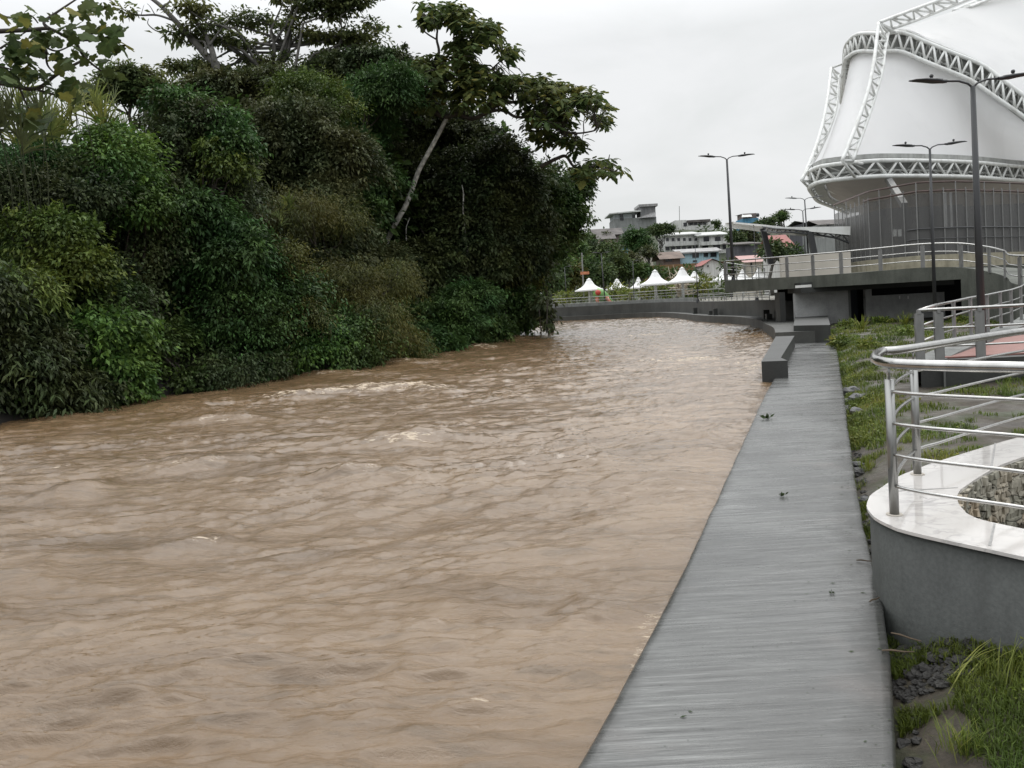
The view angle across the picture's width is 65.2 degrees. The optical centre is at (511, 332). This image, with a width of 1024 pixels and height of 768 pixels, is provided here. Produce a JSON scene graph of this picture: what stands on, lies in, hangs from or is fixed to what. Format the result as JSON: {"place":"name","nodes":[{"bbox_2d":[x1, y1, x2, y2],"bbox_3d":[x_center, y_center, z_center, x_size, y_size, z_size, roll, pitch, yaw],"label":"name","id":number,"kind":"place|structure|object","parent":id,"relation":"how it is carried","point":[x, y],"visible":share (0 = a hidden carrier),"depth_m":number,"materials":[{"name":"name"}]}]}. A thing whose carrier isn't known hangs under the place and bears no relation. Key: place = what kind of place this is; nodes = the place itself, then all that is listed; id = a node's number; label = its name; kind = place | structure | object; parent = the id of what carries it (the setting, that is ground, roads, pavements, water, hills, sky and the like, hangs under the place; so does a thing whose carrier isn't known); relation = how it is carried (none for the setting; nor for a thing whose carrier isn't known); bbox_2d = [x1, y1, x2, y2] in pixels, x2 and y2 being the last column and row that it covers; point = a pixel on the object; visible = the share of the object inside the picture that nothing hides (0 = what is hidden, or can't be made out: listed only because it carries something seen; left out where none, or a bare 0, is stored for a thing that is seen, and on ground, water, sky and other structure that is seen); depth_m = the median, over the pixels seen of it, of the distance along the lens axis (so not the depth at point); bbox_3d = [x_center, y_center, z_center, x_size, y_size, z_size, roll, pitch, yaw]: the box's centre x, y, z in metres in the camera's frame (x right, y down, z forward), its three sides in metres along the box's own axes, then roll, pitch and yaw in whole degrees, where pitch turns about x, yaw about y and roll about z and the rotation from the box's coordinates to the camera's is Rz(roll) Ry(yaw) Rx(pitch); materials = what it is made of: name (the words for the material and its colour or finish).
{"place":"outdoors","nodes":[
{"label":"outdoors","id":0,"kind":"place"},
{"bbox_2d":[0,305,451,424],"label":"riverbank","id":1,"kind":"structure","parent":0,"point":[5,417],"depth_m":23.98,"materials":[{"name":"brown soil"}]},
{"bbox_2d":[0,79,65,316],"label":"cane clump","id":2,"kind":"object","parent":1,"relation":"on","point":[8,117],"visible":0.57,"depth_m":20.82,"materials":[{"name":"green plant"}]},
{"bbox_2d":[0,255,81,330],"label":"riverside bush","id":3,"kind":"object","parent":1,"relation":"on","point":[54,300],"visible":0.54,"depth_m":19.49,"materials":[{"name":"green plant"}]},
{"bbox_2d":[0,133,96,239],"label":"riverside bush","id":4,"kind":"object","parent":1,"relation":"on","point":[49,153],"visible":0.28,"depth_m":22.87,"materials":[{"name":"green plant"}]},
{"bbox_2d":[0,72,124,251],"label":"cane clump","id":5,"kind":"object","parent":1,"relation":"on","point":[55,129],"visible":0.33,"depth_m":24.16,"materials":[{"name":"green plant"}]},
{"bbox_2d":[0,260,129,419],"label":"riverside bush","id":6,"kind":"object","parent":1,"relation":"on","point":[55,382],"visible":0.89,"depth_m":19.04,"materials":[{"name":"green plant"}]},
{"bbox_2d":[0,0,133,130],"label":"lobed leaf tree","id":7,"kind":"object","parent":1,"relation":"on","point":[16,53],"visible":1,"depth_m":12.81,"materials":[{"name":"green plant"}]},
{"bbox_2d":[0,198,135,316],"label":"riverside bush","id":8,"kind":"object","parent":1,"relation":"on","point":[69,256],"visible":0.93,"depth_m":20.83,"materials":[{"name":"green plant"}]},
{"bbox_2d":[1,310,144,409],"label":"riverside bush","id":9,"kind":"object","parent":1,"relation":"on","point":[121,387],"visible":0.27,"depth_m":20.17,"materials":[{"name":"green plant"}]},
{"bbox_2d":[58,77,117,249],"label":"cane clump","id":10,"kind":"object","parent":1,"relation":"on","point":[75,110],"visible":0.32,"depth_m":25.07,"materials":[{"name":"green plant"}]},
{"bbox_2d":[0,144,180,333],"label":"riverside bush","id":11,"kind":"object","parent":1,"relation":"on","point":[63,189],"visible":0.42,"depth_m":22.23,"materials":[{"name":"green plant"}]},
{"bbox_2d":[23,267,169,363],"bbox_3d":[-12.100,0.077,22.346,4.802,4.633,4.828,-3,2,0],"label":"riverside bush","id":12,"kind":"object","parent":1,"relation":"on","point":[124,291],"visible":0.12,"depth_m":21.86,"materials":[{"name":"green plant"}]},
{"bbox_2d":[49,112,185,301],"bbox_3d":[-11.710,-2.399,24.396,3.787,8.602,4.063,-3,2,0],"label":"leafy tree","id":13,"kind":"object","parent":1,"relation":"on","point":[116,146],"visible":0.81,"depth_m":23.71,"materials":[{"name":"green plant"}]},
{"bbox_2d":[55,296,180,405],"bbox_3d":[-10.633,0.708,21.534,3.284,3.403,3.352,-4,2,-11],"label":"riverside bush","id":14,"kind":"object","parent":1,"relation":"on","point":[107,333],"visible":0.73,"depth_m":21.11,"materials":[{"name":"green plant"}]},
{"bbox_2d":[92,163,206,319],"bbox_3d":[-11.206,-1.827,25.472,3.627,7.325,4.434,-3,2,0],"label":"riverside bush","id":15,"kind":"object","parent":1,"relation":"on","point":[140,241],"visible":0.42,"depth_m":24.73,"materials":[{"name":"green plant"}]},
{"bbox_2d":[131,306,235,394],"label":"riverside bush","id":16,"kind":"object","parent":1,"relation":"on","point":[182,370],"visible":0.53,"depth_m":24.11,"materials":[{"name":"green plant"}]},
{"bbox_2d":[131,78,274,292],"bbox_3d":[-10.589,-3.618,27.730,4.795,10.698,3.238,-3,2,0],"label":"riverside bush","id":17,"kind":"object","parent":1,"relation":"on","point":[241,136],"visible":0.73,"depth_m":27.29,"materials":[{"name":"green plant"}]},
{"bbox_2d":[118,171,292,325],"bbox_3d":[-10.114,-1.747,26.351,5.414,7.031,4.149,-3,2,0],"label":"leafy tree","id":18,"kind":"object","parent":1,"relation":"on","point":[232,267],"visible":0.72,"depth_m":25.62,"materials":[{"name":"green plant"}]},
{"bbox_2d":[129,87,283,233],"bbox_3d":[-10.889,-3.457,28.461,5.838,10.366,5.140,-3,2,0],"label":"leafy tree","id":19,"kind":"object","parent":1,"relation":"on","point":[189,164],"visible":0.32,"depth_m":27.21,"materials":[{"name":"green plant"}]},
{"bbox_2d":[0,320,436,419],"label":"bank undergrowth","id":20,"kind":"object","parent":1,"relation":"on","point":[344,363],"visible":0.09,"depth_m":26.85,"materials":[{"name":"green plant"}]},
{"bbox_2d":[158,254,278,363],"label":"riverside bush","id":21,"kind":"object","parent":1,"relation":"on","point":[183,307],"visible":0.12,"depth_m":26.26,"materials":[{"name":"green plant"}]},
{"bbox_2d":[185,132,264,228],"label":"riverside bush","id":22,"kind":"object","parent":1,"relation":"on","point":[202,143],"visible":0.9,"depth_m":26.47,"materials":[{"name":"green plant"}]},
{"bbox_2d":[173,345,299,390],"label":"riverside bush","id":23,"kind":"object","parent":1,"relation":"on","point":[234,380],"visible":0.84,"depth_m":24.83,"materials":[{"name":"green plant"}]},
{"bbox_2d":[163,276,311,364],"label":"riverside bush","id":24,"kind":"object","parent":1,"relation":"on","point":[237,326],"visible":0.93,"depth_m":25.84,"materials":[{"name":"green plant"}]},
{"bbox_2d":[271,189,296,246],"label":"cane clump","id":25,"kind":"object","parent":1,"relation":"on","point":[285,201],"visible":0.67,"depth_m":30.67,"materials":[{"name":"green plant"}]},
{"bbox_2d":[220,252,354,375],"bbox_3d":[-8.406,-0.283,28.158,4.548,5.570,4.847,-2,2,26],"label":"riverside bush","id":26,"kind":"object","parent":1,"relation":"on","point":[289,285],"visible":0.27,"depth_m":27.39,"materials":[{"name":"green plant"}]},
{"bbox_2d":[0,89,583,310],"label":"forest backdrop","id":27,"kind":"structure","parent":1,"relation":"on","point":[398,232],"depth_m":45.03,"materials":[{"name":"green plant"}]},
{"bbox_2d":[79,57,186,130],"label":"leafy tree","id":28,"kind":"object","parent":27,"relation":"on","point":[135,76],"visible":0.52,"depth_m":40.77,"materials":[{"name":"green plant"}]},
{"bbox_2d":[109,0,228,69],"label":"bare tree","id":29,"kind":"object","parent":27,"relation":"on","point":[177,38],"visible":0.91,"depth_m":49.51,"materials":[{"name":"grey plant"}]},
{"bbox_2d":[130,59,302,141],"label":"leafy tree","id":30,"kind":"object","parent":27,"relation":"on","point":[225,81],"visible":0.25,"depth_m":43.61,"materials":[{"name":"green plant"}]},
{"bbox_2d":[154,0,401,80],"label":"emergent tree","id":31,"kind":"object","parent":27,"relation":"on","point":[332,11],"visible":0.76,"depth_m":50.85,"materials":[{"name":"green plant"}]},
{"bbox_2d":[286,41,424,88],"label":"leafy tree","id":32,"kind":"object","parent":27,"relation":"on","point":[337,62],"visible":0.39,"depth_m":46.40,"materials":[{"name":"green plant"}]},
{"bbox_2d":[241,226,354,347],"bbox_3d":[-7.949,-1.064,28.076,4.545,5.342,3.613,-3,2,0],"label":"riverside bush","id":33,"kind":"object","parent":1,"relation":"on","point":[296,255],"visible":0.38,"depth_m":27.61,"materials":[{"name":"green plant"}]},
{"bbox_2d":[236,167,367,313],"bbox_3d":[-9.135,-2.870,34.128,4.284,8.599,7.181,-2,2,35],"label":"riverside bush","id":34,"kind":"object","parent":1,"relation":"on","point":[322,183],"visible":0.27,"depth_m":34.64,"materials":[{"name":"green plant"}]},
{"bbox_2d":[226,85,399,208],"bbox_3d":[-9.411,-4.930,36.604,8.612,12.591,6.344,-3,2,0],"label":"leafy tree","id":35,"kind":"object","parent":1,"relation":"on","point":[301,135],"visible":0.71,"depth_m":35.24,"materials":[{"name":"green plant"}]},
{"bbox_2d":[255,63,376,126],"bbox_3d":[-9.088,-5.827,38.825,5.836,14.147,3.726,-3,2,0],"label":"leafy tree","id":36,"kind":"object","parent":1,"relation":"on","point":[327,87],"visible":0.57,"depth_m":38.00,"materials":[{"name":"green plant"}]},
{"bbox_2d":[251,181,382,256],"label":"riverside bush","id":37,"kind":"object","parent":1,"relation":"on","point":[346,225],"visible":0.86,"depth_m":32.16,"materials":[{"name":"green plant"}]},
{"bbox_2d":[278,312,364,374],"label":"riverside bush","id":38,"kind":"object","parent":1,"relation":"on","point":[320,350],"visible":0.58,"depth_m":27.85,"materials":[{"name":"green plant"}]},
{"bbox_2d":[263,201,426,308],"bbox_3d":[-8.397,-2.354,36.247,6.762,7.428,12.016,-2,2,23],"label":"riverside bush","id":39,"kind":"object","parent":1,"relation":"on","point":[375,250],"visible":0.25,"depth_m":35.11,"materials":[{"name":"green plant"}]},
{"bbox_2d":[304,250,432,317],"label":"riverside bush","id":40,"kind":"object","parent":1,"relation":"on","point":[399,283],"visible":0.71,"depth_m":31.93,"materials":[{"name":"green plant"}]},
{"bbox_2d":[344,151,421,243],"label":"leafy tree","id":41,"kind":"object","parent":1,"relation":"on","point":[379,196],"visible":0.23,"depth_m":40.65,"materials":[{"name":"green plant"}]},
{"bbox_2d":[320,300,446,367],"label":"riverside bush","id":42,"kind":"object","parent":1,"relation":"on","point":[356,324],"visible":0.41,"depth_m":30.15,"materials":[{"name":"green plant"}]},
{"bbox_2d":[335,54,435,295],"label":"leafy tree","id":43,"kind":"object","parent":1,"relation":"on","point":[391,93],"visible":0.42,"depth_m":40.91,"materials":[{"name":"green plant"}]},
{"bbox_2d":[333,285,446,359],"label":"riverside bush","id":44,"kind":"object","parent":1,"relation":"on","point":[404,325],"visible":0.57,"depth_m":31.13,"materials":[{"name":"green plant"}]},
{"bbox_2d":[369,293,493,343],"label":"riverside bush","id":45,"kind":"object","parent":1,"relation":"on","point":[476,340],"visible":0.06,"depth_m":39.11,"materials":[{"name":"green plant"}]},
{"bbox_2d":[385,97,501,182],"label":"leafy tree","id":46,"kind":"object","parent":1,"relation":"on","point":[456,131],"visible":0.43,"depth_m":50.12,"materials":[{"name":"green plant"}]},
{"bbox_2d":[400,274,511,352],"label":"riverside bush","id":47,"kind":"object","parent":1,"relation":"on","point":[461,296],"visible":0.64,"depth_m":39.45,"materials":[{"name":"green plant"}]},
{"bbox_2d":[381,134,532,305],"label":"riverside bush","id":48,"kind":"object","parent":1,"relation":"on","point":[494,252],"visible":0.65,"depth_m":46.16,"materials":[{"name":"green plant"}]},
{"bbox_2d":[417,123,581,294],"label":"riverside bush","id":49,"kind":"object","parent":1,"relation":"on","point":[492,162],"visible":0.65,"depth_m":47.30,"materials":[{"name":"green plant"}]},
{"bbox_2d":[386,0,632,244],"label":"leaning tree","id":50,"kind":"object","parent":1,"relation":"on","point":[550,111],"visible":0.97,"depth_m":43.84,"materials":[{"name":"green plant"}]},
{"bbox_2d":[472,281,558,342],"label":"riverside bush","id":51,"kind":"object","parent":1,"relation":"on","point":[517,319],"visible":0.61,"depth_m":48.25,"materials":[{"name":"green plant"}]},
{"bbox_2d":[525,291,564,337],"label":"trailing vine","id":52,"kind":"object","parent":51,"relation":"hanging from","point":[541,311],"visible":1,"depth_m":46.52,"materials":[{"name":"green plant"}]},
{"bbox_2d":[493,261,554,295],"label":"riverside bush","id":53,"kind":"object","parent":1,"relation":"on","point":[512,284],"visible":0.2,"depth_m":49.73,"materials":[{"name":"green plant"}]},
{"bbox_2d":[532,154,601,332],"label":"leafy tree","id":54,"kind":"object","parent":1,"relation":"on","point":[570,198],"visible":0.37,"depth_m":52.20,"materials":[{"name":"green plant"}]},
{"bbox_2d":[0,317,772,767],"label":"river","id":55,"kind":"structure","parent":0,"point":[478,555],"depth_m":7.03,"materials":[{"name":"liquid"}]},
{"bbox_2d":[0,0,982,232],"label":"sky","id":56,"kind":"structure","parent":0,"point":[687,80],"materials":[{"name":"white"}]},
{"bbox_2d":[544,230,789,304],"bbox_3d":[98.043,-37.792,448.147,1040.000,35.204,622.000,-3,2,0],"label":"hill","id":57,"kind":"structure","parent":0,"point":[723,255],"depth_m":214.01,"materials":[{"name":"plant"}]},
{"bbox_2d":[586,237,617,286],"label":"hill tree","id":58,"kind":"object","parent":57,"relation":"on","point":[600,248],"visible":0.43,"depth_m":161.89,"materials":[{"name":"green plant"}]},
{"bbox_2d":[604,203,657,235],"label":"house","id":59,"kind":"structure","parent":57,"relation":"on","point":[646,215],"depth_m":298.83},
{"bbox_2d":[614,224,655,253],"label":"hill tree","id":60,"kind":"object","parent":57,"relation":"on","point":[637,238],"visible":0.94,"depth_m":202.67,"materials":[{"name":"green plant"}]},
{"bbox_2d":[644,222,683,251],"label":"hill tree","id":61,"kind":"object","parent":57,"relation":"on","point":[664,229],"visible":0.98,"depth_m":213.85,"materials":[{"name":"green plant"}]},
{"bbox_2d":[651,251,684,264],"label":"house","id":62,"kind":"structure","parent":57,"relation":"on","point":[666,258],"depth_m":186.53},
{"bbox_2d":[556,222,791,300],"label":"hillside scrub","id":63,"kind":"object","parent":57,"relation":"on","point":[713,230],"depth_m":239.35,"materials":[{"name":"green plant"}]},
{"bbox_2d":[658,232,700,253],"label":"house","id":64,"kind":"structure","parent":57,"relation":"on","point":[684,240],"depth_m":224.30,"materials":[{"name":"paint"}]},
{"bbox_2d":[671,219,713,229],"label":"house","id":65,"kind":"structure","parent":57,"relation":"on","point":[687,224],"depth_m":288.97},
{"bbox_2d":[672,247,722,263],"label":"house","id":66,"kind":"structure","parent":57,"relation":"on","point":[708,253],"depth_m":189.58,"materials":[{"name":"paint"}]},
{"bbox_2d":[695,259,722,297],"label":"house","id":67,"kind":"structure","parent":57,"relation":"on","point":[710,266],"depth_m":149.77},
{"bbox_2d":[692,231,727,252],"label":"house","id":68,"kind":"structure","parent":57,"relation":"on","point":[705,240],"depth_m":221.33,"materials":[{"name":"paint"}]},
{"bbox_2d":[723,242,760,260],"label":"house","id":69,"kind":"structure","parent":57,"relation":"on","point":[743,249],"depth_m":174.60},
{"bbox_2d":[802,219,834,253],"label":"house","id":70,"kind":"structure","parent":57,"relation":"on","point":[825,244],"depth_m":164.65,"materials":[{"name":"concrete"}]},
{"bbox_2d":[542,298,814,342],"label":"river wall","id":71,"kind":"structure","parent":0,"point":[745,312],"depth_m":64.41,"materials":[{"name":"concrete"}]},
{"bbox_2d":[578,343,895,767],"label":"walkway","id":72,"kind":"structure","parent":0,"point":[753,619],"depth_m":4.74,"materials":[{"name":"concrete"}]},
{"bbox_2d":[761,336,794,381],"bbox_3d":[7.782,1.372,22.985,0.616,1.990,10.210,-2,2,20],"label":"river ledge","id":73,"kind":"object","parent":72,"relation":"on","point":[774,362],"visible":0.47,"depth_m":18.89,"materials":[{"name":"concrete"}]},
{"bbox_2d":[699,295,774,300],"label":"plaza","id":74,"kind":"structure","parent":0,"point":[740,298],"depth_m":88.64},
{"bbox_2d":[557,260,588,303],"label":"hill tree","id":75,"kind":"object","parent":74,"relation":"on","point":[576,279],"visible":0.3,"depth_m":126.95,"materials":[{"name":"green plant"}]},
{"bbox_2d":[572,254,606,301],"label":"hill tree","id":76,"kind":"object","parent":74,"relation":"on","point":[589,262],"visible":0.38,"depth_m":132.86,"materials":[{"name":"green plant"}]},
{"bbox_2d":[586,259,621,290],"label":"hill tree","id":77,"kind":"object","parent":74,"relation":"on","point":[609,273],"visible":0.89,"depth_m":128.60,"materials":[{"name":"green plant"}]},
{"bbox_2d":[602,246,635,299],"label":"hill tree","id":78,"kind":"object","parent":74,"relation":"on","point":[618,259],"visible":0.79,"depth_m":139.04,"materials":[{"name":"green plant"}]},
{"bbox_2d":[624,261,656,299],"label":"hill tree","id":79,"kind":"object","parent":74,"relation":"on","point":[641,271],"visible":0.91,"depth_m":138.94,"materials":[{"name":"green plant"}]},
{"bbox_2d":[667,267,698,297],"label":"parasol tent","id":80,"kind":"object","parent":74,"relation":"on","point":[682,277],"visible":0.99,"depth_m":85.31,"materials":[{"name":"fabric"}]},
{"bbox_2d":[689,271,715,300],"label":"park shrub","id":81,"kind":"object","parent":74,"relation":"on","point":[702,283],"visible":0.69,"depth_m":95.66,"materials":[{"name":"green plant"}]},
{"bbox_2d":[733,255,762,296],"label":"house","id":82,"kind":"structure","parent":74,"relation":"on","point":[751,262],"depth_m":129.94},
{"bbox_2d":[751,236,794,295],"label":"hill tree","id":83,"kind":"object","parent":74,"relation":"on","point":[776,247],"visible":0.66,"depth_m":109.28,"materials":[{"name":"green plant"}]},
{"bbox_2d":[757,235,792,293],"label":"house","id":84,"kind":"structure","parent":74,"relation":"on","point":[776,267],"depth_m":120.91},
{"bbox_2d":[830,315,1023,767],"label":"muddy ground","id":85,"kind":"structure","parent":0,"point":[877,475],"depth_m":9.68,"materials":[{"name":"plant"}]},
{"bbox_2d":[794,315,830,342],"bbox_3d":[13.025,0.047,34.579,1.490,1.240,11.860,-2,2,20],"label":"concrete step","id":86,"kind":"object","parent":85,"relation":"on","point":[819,326],"visible":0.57,"depth_m":29.58,"materials":[{"name":"concrete"}]},
{"bbox_2d":[725,264,1023,322],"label":"raised deck","id":87,"kind":"structure","parent":85,"relation":"on","point":[995,280],"depth_m":34.01,"materials":[{"name":"concrete"}]},
{"bbox_2d":[699,152,753,279],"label":"street lamp","id":88,"kind":"object","parent":87,"relation":"on","point":[730,224],"visible":0.94,"depth_m":43.77,"materials":[{"name":"grey metal"}]},
{"bbox_2d":[725,222,849,263],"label":"canopy","id":89,"kind":"object","parent":87,"relation":"on","point":[811,233],"visible":0.98,"depth_m":61.27,"materials":[{"name":"white paint"}]},
{"bbox_2d":[779,252,850,277],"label":"beige wall","id":90,"kind":"structure","parent":87,"relation":"on","point":[820,264],"depth_m":51.92,"materials":[{"name":"concrete"}]},
{"bbox_2d":[775,279,961,323],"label":"service block","id":91,"kind":"structure","parent":87,"relation":"attached to","point":[835,304],"depth_m":38.52,"materials":[{"name":"grey paint"}]},
{"bbox_2d":[723,242,1023,285],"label":"deck railing","id":92,"kind":"object","parent":87,"relation":"on","point":[1019,265],"visible":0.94,"depth_m":34.69,"materials":[{"name":"metal"}]},
{"bbox_2d":[800,0,1023,272],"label":"stadium","id":93,"kind":"object","parent":87,"relation":"on","point":[868,178],"visible":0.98,"depth_m":80.79,"materials":[{"name":"fabric"}]},
{"bbox_2d":[845,397,981,767],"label":"rubble","id":94,"kind":"object","parent":85,"relation":"on","point":[916,675],"visible":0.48,"depth_m":4.39,"materials":[{"name":"stone"}]},
{"bbox_2d":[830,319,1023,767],"bbox_3d":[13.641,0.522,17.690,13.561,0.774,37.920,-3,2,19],"label":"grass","id":95,"kind":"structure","parent":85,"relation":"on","point":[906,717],"depth_m":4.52,"materials":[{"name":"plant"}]},
{"bbox_2d":[892,139,966,326],"bbox_3d":[15.487,-3.556,29.424,2.730,7.015,0.260,-3,2,0],"label":"street lamp","id":96,"kind":"object","parent":85,"relation":"on","point":[932,232],"visible":0.94,"depth_m":29.36,"materials":[{"name":"grey metal"}]},
{"bbox_2d":[867,438,1023,653],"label":"planter","id":97,"kind":"object","parent":85,"relation":"on","point":[943,567],"visible":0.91,"depth_m":4.77,"materials":[{"name":"concrete"}]},
{"bbox_2d":[870,327,1023,516],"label":"handrail","id":98,"kind":"object","parent":97,"relation":"on","point":[913,366],"visible":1,"depth_m":5.06,"materials":[{"name":"metal"}]},
{"bbox_2d":[923,703,1005,766],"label":"grass tuft","id":99,"kind":"object","parent":85,"relation":"on","point":[959,742],"visible":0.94,"depth_m":3.62,"materials":[{"name":"plant"}]},
{"bbox_2d":[909,69,1023,342],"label":"street lamp","id":100,"kind":"object","parent":85,"relation":"on","point":[980,288],"visible":0.94,"depth_m":17.47,"materials":[{"name":"grey metal"}]},
{"bbox_2d":[918,314,1023,387],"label":"ramp","id":101,"kind":"structure","parent":85,"relation":"on","point":[928,379],"depth_m":15.14,"materials":[{"name":"concrete"}]},
{"bbox_2d":[914,303,1023,359],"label":"ramp railing","id":102,"kind":"object","parent":101,"relation":"on","point":[979,326],"visible":0.81,"depth_m":14.95,"materials":[{"name":"metal"}]},
{"bbox_2d":[920,284,1023,351],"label":"ramp railing","id":103,"kind":"object","parent":101,"relation":"on","point":[970,311],"visible":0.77,"depth_m":19.85,"materials":[{"name":"metal"}]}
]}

